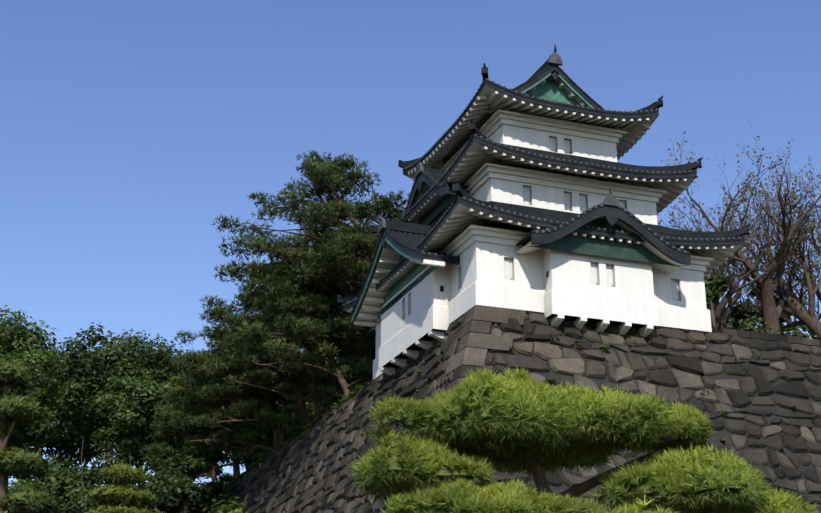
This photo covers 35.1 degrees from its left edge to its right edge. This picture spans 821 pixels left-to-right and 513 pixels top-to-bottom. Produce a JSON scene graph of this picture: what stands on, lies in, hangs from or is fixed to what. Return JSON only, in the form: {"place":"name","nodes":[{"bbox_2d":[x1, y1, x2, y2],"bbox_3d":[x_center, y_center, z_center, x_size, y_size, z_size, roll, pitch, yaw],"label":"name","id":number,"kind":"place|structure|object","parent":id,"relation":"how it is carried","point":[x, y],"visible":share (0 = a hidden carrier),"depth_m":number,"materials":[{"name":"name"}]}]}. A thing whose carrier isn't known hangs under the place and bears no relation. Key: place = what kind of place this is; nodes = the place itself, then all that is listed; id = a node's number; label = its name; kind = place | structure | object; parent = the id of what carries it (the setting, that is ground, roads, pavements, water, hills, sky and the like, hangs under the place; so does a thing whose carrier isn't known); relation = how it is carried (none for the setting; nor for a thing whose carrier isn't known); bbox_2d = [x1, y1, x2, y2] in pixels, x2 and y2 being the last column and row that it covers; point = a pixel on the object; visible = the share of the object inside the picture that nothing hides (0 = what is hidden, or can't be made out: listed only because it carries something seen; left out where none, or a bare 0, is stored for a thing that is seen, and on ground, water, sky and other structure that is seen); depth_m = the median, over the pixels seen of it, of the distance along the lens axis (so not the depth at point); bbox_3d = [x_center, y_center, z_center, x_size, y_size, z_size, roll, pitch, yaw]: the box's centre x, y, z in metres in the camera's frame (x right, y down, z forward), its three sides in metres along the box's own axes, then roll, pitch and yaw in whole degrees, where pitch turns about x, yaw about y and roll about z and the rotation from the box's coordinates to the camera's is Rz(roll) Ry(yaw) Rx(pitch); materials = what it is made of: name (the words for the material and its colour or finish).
{"place":"outdoors","nodes":[
{"label":"outdoors","id":0,"kind":"place"},
{"bbox_2d":[0,0,820,489],"label":"sky","id":1,"kind":"structure","parent":0,"point":[128,127],"materials":[{"name":"blue"}]},
{"bbox_2d":[728,335,820,346],"bbox_3d":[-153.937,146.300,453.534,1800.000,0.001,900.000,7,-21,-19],"label":"plateau ground","id":2,"kind":"structure","parent":0,"point":[776,341],"depth_m":62.17,"materials":[{"name":"grey stone"}]},
{"bbox_2d":[0,353,59,449],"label":"broadleaf tree","id":3,"kind":"object","parent":2,"relation":"on","point":[44,430],"visible":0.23,"depth_m":109.97,"materials":[{"name":"green plant"}]},
{"bbox_2d":[0,305,109,485],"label":"broadleaf tree","id":4,"kind":"object","parent":2,"relation":"on","point":[13,337],"visible":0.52,"depth_m":118.20,"materials":[{"name":"green plant"}]},
{"bbox_2d":[14,343,103,482],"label":"broadleaf tree","id":5,"kind":"object","parent":2,"relation":"on","point":[40,450],"visible":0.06,"depth_m":138.07,"materials":[{"name":"green plant"}]},
{"bbox_2d":[9,343,129,501],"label":"tree","id":6,"kind":"object","parent":2,"relation":"on","point":[95,452],"visible":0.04,"depth_m":145.67,"materials":[{"name":"green plant"}]},
{"bbox_2d":[30,322,188,464],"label":"broadleaf tree","id":7,"kind":"object","parent":2,"relation":"on","point":[156,363],"visible":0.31,"depth_m":116.15,"materials":[{"name":"green plant"}]},
{"bbox_2d":[54,328,188,483],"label":"broadleaf tree","id":8,"kind":"object","parent":2,"relation":"on","point":[132,356],"visible":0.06,"depth_m":131.11,"materials":[{"name":"green plant"}]},
{"bbox_2d":[90,373,212,483],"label":"broadleaf tree","id":9,"kind":"object","parent":2,"relation":"on","point":[134,399],"visible":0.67,"depth_m":111.45,"materials":[{"name":"green plant"}]},
{"bbox_2d":[142,434,223,479],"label":"tree","id":10,"kind":"object","parent":2,"relation":"on","point":[158,458],"visible":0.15,"depth_m":111.49,"materials":[{"name":"green plant"}]},
{"bbox_2d":[114,442,254,483],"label":"tree","id":11,"kind":"object","parent":2,"relation":"on","point":[222,462],"depth_m":146.92,"materials":[{"name":"green plant"}]},
{"bbox_2d":[132,391,266,487],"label":"tree","id":12,"kind":"object","parent":2,"relation":"on","point":[163,429],"visible":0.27,"depth_m":107.67,"materials":[{"name":"green plant"}]},
{"bbox_2d":[166,382,250,479],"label":"tall pine","id":13,"kind":"object","parent":2,"relation":"on","point":[181,424],"visible":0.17,"depth_m":100.32,"materials":[{"name":"green plant"}]},
{"bbox_2d":[152,369,312,471],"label":"pine","id":14,"kind":"object","parent":2,"relation":"on","point":[248,458],"visible":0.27,"depth_m":99.21,"materials":[{"name":"green plant"}]},
{"bbox_2d":[160,328,306,453],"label":"pine","id":15,"kind":"object","parent":2,"relation":"on","point":[221,392],"visible":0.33,"depth_m":91.01,"materials":[{"name":"green plant"}]},
{"bbox_2d":[201,348,286,463],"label":"broadleaf tree","id":16,"kind":"object","parent":2,"relation":"on","point":[268,440],"visible":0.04,"depth_m":117.05,"materials":[{"name":"green plant"}]},
{"bbox_2d":[176,328,326,443],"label":"tall pine","id":17,"kind":"object","parent":2,"relation":"on","point":[282,399],"visible":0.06,"depth_m":96.61,"materials":[{"name":"green plant"}]},
{"bbox_2d":[174,275,364,427],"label":"tall pine","id":18,"kind":"object","parent":2,"relation":"on","point":[217,312],"visible":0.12,"depth_m":88.44,"materials":[{"name":"green plant"}]},
{"bbox_2d":[187,295,375,431],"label":"pine","id":19,"kind":"object","parent":2,"relation":"on","point":[265,375],"visible":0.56,"depth_m":82.23,"materials":[{"name":"green plant"}]},
{"bbox_2d":[275,394,295,442],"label":"understorey tree","id":20,"kind":"object","parent":2,"relation":"on","point":[285,436],"depth_m":112.77,"materials":[{"name":"green plant"}]},
{"bbox_2d":[214,225,375,383],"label":"tall pine","id":21,"kind":"object","parent":2,"relation":"on","point":[249,295],"visible":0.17,"depth_m":82.21,"materials":[{"name":"green plant"}]},
{"bbox_2d":[234,276,375,409],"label":"pine","id":22,"kind":"object","parent":2,"relation":"on","point":[319,329],"visible":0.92,"depth_m":75.41,"materials":[{"name":"green plant"}]},
{"bbox_2d":[286,395,332,436],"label":"understorey tree","id":23,"kind":"object","parent":2,"relation":"on","point":[310,406],"visible":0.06,"depth_m":104.54,"materials":[{"name":"green plant"}]},
{"bbox_2d":[212,148,409,300],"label":"tall pine","id":24,"kind":"object","parent":2,"relation":"on","point":[346,263],"visible":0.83,"depth_m":75.12,"materials":[{"name":"green plant"}]},
{"bbox_2d":[304,327,375,403],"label":"tree","id":25,"kind":"object","parent":2,"relation":"on","point":[334,371],"depth_m":102.20,"materials":[{"name":"green plant"}]},
{"bbox_2d":[342,339,375,387],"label":"understorey tree","id":26,"kind":"object","parent":2,"relation":"on","point":[350,380],"depth_m":94.53,"materials":[{"name":"green plant"}]},
{"bbox_2d":[223,315,818,508],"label":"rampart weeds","id":27,"kind":"object","parent":2,"relation":"on","point":[750,326],"visible":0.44,"depth_m":71.14,"materials":[{"name":"green plant"}]},
{"bbox_2d":[337,44,750,379],"bbox_3d":[5.900,-2.001,67.538,15.676,16.572,17.496,7,-21,-19],"label":"turret","id":28,"kind":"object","parent":2,"relation":"on","point":[531,194],"visible":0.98,"depth_m":61.61,"materials":[{"name":"paint"}]},
{"bbox_2d":[680,217,741,299],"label":"bare tree","id":29,"kind":"object","parent":2,"relation":"on","point":[725,268],"depth_m":81.65,"materials":[{"name":"brown plant"}]},
{"bbox_2d":[704,274,730,332],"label":"evergreen tree","id":30,"kind":"object","parent":2,"relation":"on","point":[716,287],"visible":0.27,"depth_m":66.37,"materials":[{"name":"green plant"}]},
{"bbox_2d":[668,175,780,332],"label":"bare tree","id":31,"kind":"object","parent":2,"relation":"on","point":[721,323],"visible":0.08,"depth_m":76.24,"materials":[{"name":"brown plant"}]},
{"bbox_2d":[658,194,819,325],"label":"bare tree","id":32,"kind":"object","parent":2,"relation":"on","point":[734,288],"visible":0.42,"depth_m":68.50,"materials":[{"name":"brown plant"}]},
{"bbox_2d":[660,122,820,334],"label":"bare tree","id":33,"kind":"object","parent":2,"relation":"on","point":[771,310],"visible":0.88,"depth_m":68.59,"materials":[{"name":"brown plant"}]},
{"bbox_2d":[676,177,820,339],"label":"bare tree","id":34,"kind":"object","parent":2,"relation":"on","point":[802,314],"visible":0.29,"depth_m":70.92,"materials":[{"name":"brown plant"}]},
{"bbox_2d":[723,285,773,330],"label":"green tree","id":35,"kind":"object","parent":2,"relation":"on","point":[738,316],"visible":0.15,"depth_m":77.62,"materials":[{"name":"green plant"}]},
{"bbox_2d":[726,288,809,337],"bbox_3d":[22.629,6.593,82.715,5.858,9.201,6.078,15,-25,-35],"label":"shrub","id":36,"kind":"object","parent":2,"relation":"on","point":[781,321],"depth_m":81.99,"materials":[{"name":"green plant"}]},
{"bbox_2d":[726,218,820,336],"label":"bare tree","id":37,"kind":"object","parent":2,"relation":"on","point":[785,319],"visible":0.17,"depth_m":79.91,"materials":[{"name":"brown plant"}]},
{"bbox_2d":[759,157,820,338],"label":"bare tree","id":38,"kind":"object","parent":2,"relation":"on","point":[800,300],"visible":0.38,"depth_m":72.42,"materials":[{"name":"brown plant"}]},
{"bbox_2d":[808,174,820,257],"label":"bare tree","id":39,"kind":"object","parent":2,"relation":"on","point":[818,241],"visible":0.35,"depth_m":78.97,"materials":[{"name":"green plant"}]},
{"label":"ground","id":40,"kind":"structure","parent":0,"visible":0},
{"bbox_2d":[6,479,38,512],"bbox_3d":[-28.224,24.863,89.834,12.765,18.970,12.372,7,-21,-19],"label":"shrub","id":41,"kind":"object","parent":40,"relation":"on","point":[16,488],"visible":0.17,"depth_m":92.26,"materials":[{"name":"green plant"}]},
{"bbox_2d":[0,358,66,512],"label":"pruned pine","id":42,"kind":"object","parent":40,"relation":"on","point":[21,464],"visible":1,"depth_m":39.01,"materials":[{"name":"green plant"}]},
{"bbox_2d":[8,460,84,501],"bbox_3d":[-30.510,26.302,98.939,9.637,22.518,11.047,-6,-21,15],"label":"shrub","id":43,"kind":"object","parent":40,"relation":"on","point":[38,477],"depth_m":102.31,"materials":[{"name":"green plant"}]},
{"bbox_2d":[29,466,107,512],"bbox_3d":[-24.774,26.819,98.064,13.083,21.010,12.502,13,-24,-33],"label":"shrub","id":44,"kind":"object","parent":40,"relation":"on","point":[77,504],"visible":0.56,"depth_m":97.38,"materials":[{"name":"green plant"}]},
{"bbox_2d":[23,437,135,511],"bbox_3d":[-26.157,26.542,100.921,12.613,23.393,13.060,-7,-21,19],"label":"shrub","id":45,"kind":"object","parent":40,"relation":"on","point":[93,476],"visible":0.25,"depth_m":101.93,"materials":[{"name":"green plant"}]},
{"bbox_2d":[84,461,164,512],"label":"pruned pine","id":46,"kind":"object","parent":40,"relation":"on","point":[122,497],"visible":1,"depth_m":37.86,"materials":[{"name":"green plant"}]},
{"bbox_2d":[127,454,181,512],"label":"tree","id":47,"kind":"object","parent":40,"relation":"on","point":[134,486],"depth_m":101.79,"materials":[{"name":"green plant"}]},
{"bbox_2d":[135,466,244,512],"bbox_3d":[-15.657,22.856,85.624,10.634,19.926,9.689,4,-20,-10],"label":"shrub","id":48,"kind":"object","parent":40,"relation":"on","point":[175,498],"visible":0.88,"depth_m":85.70,"materials":[{"name":"green plant"}]},
{"bbox_2d":[138,438,243,512],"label":"tree","id":49,"kind":"object","parent":40,"relation":"on","point":[188,461],"visible":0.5,"depth_m":94.23,"materials":[{"name":"green plant"}]},
{"bbox_2d":[180,480,226,512],"bbox_3d":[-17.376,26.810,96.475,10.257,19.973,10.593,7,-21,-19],"label":"shrub","id":50,"kind":"object","parent":40,"relation":"on","point":[217,498],"visible":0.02,"depth_m":98.75,"materials":[{"name":"green plant"}]},
{"bbox_2d":[219,508,247,512],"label":"pruned pine","id":51,"kind":"object","parent":40,"relation":"on","point":[238,511],"visible":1,"depth_m":34.59,"materials":[{"name":"green plant"}]},
{"bbox_2d":[180,305,820,512],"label":"rampart wall","id":52,"kind":"structure","parent":40,"relation":"on","point":[761,389],"depth_m":58.72,"materials":[{"name":"stone"}]},
{"bbox_2d":[348,366,819,512],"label":"pine","id":53,"kind":"object","parent":40,"relation":"on","point":[437,454],"visible":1,"depth_m":16.16,"materials":[{"name":"green plant"}]}
]}

